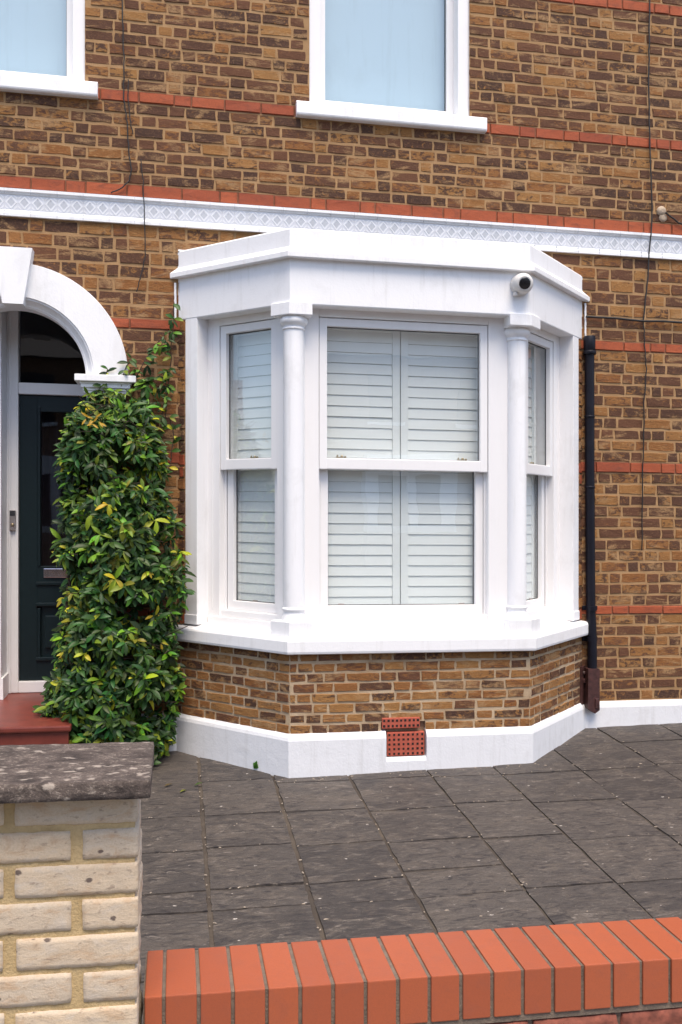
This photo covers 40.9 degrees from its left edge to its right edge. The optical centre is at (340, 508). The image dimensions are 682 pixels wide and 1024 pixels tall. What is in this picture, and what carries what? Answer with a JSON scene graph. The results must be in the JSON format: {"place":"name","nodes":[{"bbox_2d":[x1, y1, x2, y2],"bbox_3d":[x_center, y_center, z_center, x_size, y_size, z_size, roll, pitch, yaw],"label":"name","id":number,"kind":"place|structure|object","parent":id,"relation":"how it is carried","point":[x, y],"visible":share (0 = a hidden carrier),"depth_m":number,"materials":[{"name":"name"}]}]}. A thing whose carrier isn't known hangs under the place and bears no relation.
{"place":"outdoors","nodes":[
{"label":"outdoors","id":0,"kind":"place"},
{"bbox_2d":[140,723,681,1023],"bbox_3d":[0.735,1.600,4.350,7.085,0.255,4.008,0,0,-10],"label":"forecourt paving","id":1,"kind":"structure","parent":0,"point":[541,854],"depth_m":4.29,"materials":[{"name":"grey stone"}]},
{"bbox_2d":[0,692,71,744],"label":"doorstep","id":2,"kind":"object","parent":1,"relation":"on","point":[21,723],"visible":0.36,"depth_m":5.17,"materials":[{"name":"red paint"}]},
{"bbox_2d":[32,304,195,764],"bbox_3d":[-1.345,0.179,5.407,0.979,2.908,0.607,0,0,-10],"label":"climbing shrub","id":3,"kind":"object","parent":1,"relation":"on","point":[120,526],"visible":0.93,"depth_m":5.37,"materials":[{"name":"green plant"}]},
{"bbox_2d":[253,761,258,768],"bbox_3d":[-0.496,1.500,5.355,0.035,0.054,0.029,0,0,-44],"label":"weed","id":4,"kind":"object","parent":1,"relation":"on","point":[255,765],"visible":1,"depth_m":5.35,"materials":[{"name":"green plant"}]},
{"bbox_2d":[0,0,681,777],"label":"terraced house","id":5,"kind":"structure","parent":1,"relation":"on","point":[360,214],"depth_m":5.73,"materials":[{"name":"brick"}]},
{"bbox_2d":[9,510,15,530],"bbox_3d":[-2.162,0.079,6.018,0.039,0.135,0.030,0,0,-10],"label":"doorbell","id":6,"kind":"object","parent":5,"relation":"attached to","point":[12,520],"visible":1,"depth_m":6.01,"materials":[{"name":"metal"}]},
{"bbox_2d":[0,0,97,99],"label":"upper window","id":7,"kind":"structure","parent":5,"relation":"in","point":[42,42],"depth_m":5.78,"materials":[{"name":"white paint"}]},
{"bbox_2d":[20,395,86,680],"bbox_3d":[-1.826,0.268,6.216,0.662,2.046,0.206,0,0,-10],"label":"front door","id":8,"kind":"structure","parent":5,"relation":"in","point":[41,416],"depth_m":6.09,"materials":[{"name":"blue paint"}]},
{"bbox_2d":[111,0,131,192],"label":"cable","id":9,"kind":"object","parent":5,"relation":"attached to","point":[124,100],"visible":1,"depth_m":5.68,"materials":[{"name":"black rubber"}]},
{"bbox_2d":[127,79,132,133],"bbox_3d":[-1.311,-2.500,5.686,0.037,0.341,0.010,0,0,-10],"label":"cable","id":10,"kind":"object","parent":5,"relation":"attached to","point":[129,106],"visible":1,"depth_m":5.68,"materials":[{"name":"black rubber"}]},
{"bbox_2d":[136,159,145,291],"bbox_3d":[-1.245,-1.760,5.686,0.060,0.826,0.010,0,0,-10],"label":"cable","id":11,"kind":"object","parent":5,"relation":"attached to","point":[144,225],"visible":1,"depth_m":5.69,"materials":[{"name":"black rubber"}]},
{"bbox_2d":[208,311,282,629],"bbox_3d":[-0.487,-0.225,5.644,0.702,1.933,0.255,0,0,35],"label":"sash window","id":12,"kind":"structure","parent":5,"relation":"in","point":[224,606],"depth_m":5.69,"materials":[{"name":"white paint"}]},
{"bbox_2d":[296,0,486,133],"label":"upper window","id":13,"kind":"structure","parent":5,"relation":"in","point":[400,63],"depth_m":6.17,"materials":[{"name":"white paint"}]},
{"bbox_2d":[305,308,507,631],"bbox_3d":[0.384,-0.215,5.589,1.366,1.941,0.255,0,0,-10],"label":"sash window","id":14,"kind":"structure","parent":5,"relation":"in","point":[488,610],"depth_m":5.52,"materials":[{"name":"white paint"}]},
{"bbox_2d":[510,273,532,295],"bbox_3d":[1.085,-1.335,5.453,0.128,0.141,0.112,0,0,-10],"label":"security camera","id":15,"kind":"object","parent":5,"relation":"attached to","point":[521,284],"visible":1,"depth_m":5.42,"materials":[{"name":"plastic"}]},
{"bbox_2d":[526,329,560,623],"bbox_3d":[1.182,-0.205,5.944,0.255,1.933,0.702,0,0,35],"label":"sash window","id":16,"kind":"structure","parent":5,"relation":"in","point":[545,606],"depth_m":6.09,"materials":[{"name":"white paint"}]},
{"bbox_2d":[580,335,599,712],"bbox_3d":[1.686,0.108,6.213,0.130,2.559,0.100,0,0,2],"label":"drainpipe","id":17,"kind":"object","parent":5,"relation":"attached to","point":[590,687],"visible":0.98,"depth_m":6.19,"materials":[{"name":"black plastic"}]},
{"bbox_2d":[586,316,681,323],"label":"cable","id":18,"kind":"object","parent":5,"relation":"attached to","point":[628,319],"visible":1,"depth_m":6.27,"materials":[{"name":"black rubber"}]},
{"bbox_2d":[641,322,646,549],"bbox_3d":[2.091,-0.506,6.299,0.043,1.588,0.012,0,0,-10],"label":"cable","id":19,"kind":"object","parent":5,"relation":"attached to","point":[643,439],"visible":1,"depth_m":6.29,"materials":[{"name":"black rubber"}]},
{"bbox_2d":[643,0,652,319],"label":"cable","id":20,"kind":"object","parent":5,"relation":"attached to","point":[650,161],"visible":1,"depth_m":6.30,"materials":[{"name":"black rubber"}]},
{"bbox_2d":[656,206,681,224],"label":"cable clip","id":21,"kind":"object","parent":5,"relation":"attached to","point":[662,213],"visible":1,"depth_m":6.33,"materials":[{"name":"white plastic"}]},
{"bbox_2d":[142,741,678,929],"bbox_3d":[0.512,1.571,4.619,4.165,0.134,2.389,0,0,-10],"label":"grit","id":22,"kind":"object","parent":1,"relation":"on","point":[403,819],"visible":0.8,"depth_m":4.42,"materials":[{"name":"grey gravel"}]},
{"label":"ground","id":23,"kind":"structure","parent":0,"visible":0},
{"bbox_2d":[143,917,681,1023],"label":"front wall","id":24,"kind":"structure","parent":23,"relation":"on","point":[619,972],"depth_m":2.17,"materials":[{"name":"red brick"}]},
{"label":"pavement","id":25,"kind":"structure","parent":0,"visible":0},
{"bbox_2d":[0,742,153,1023],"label":"garden pier","id":26,"kind":"structure","parent":25,"relation":"on","point":[71,875],"depth_m":1.92,"materials":[{"name":"brick"}]}
]}

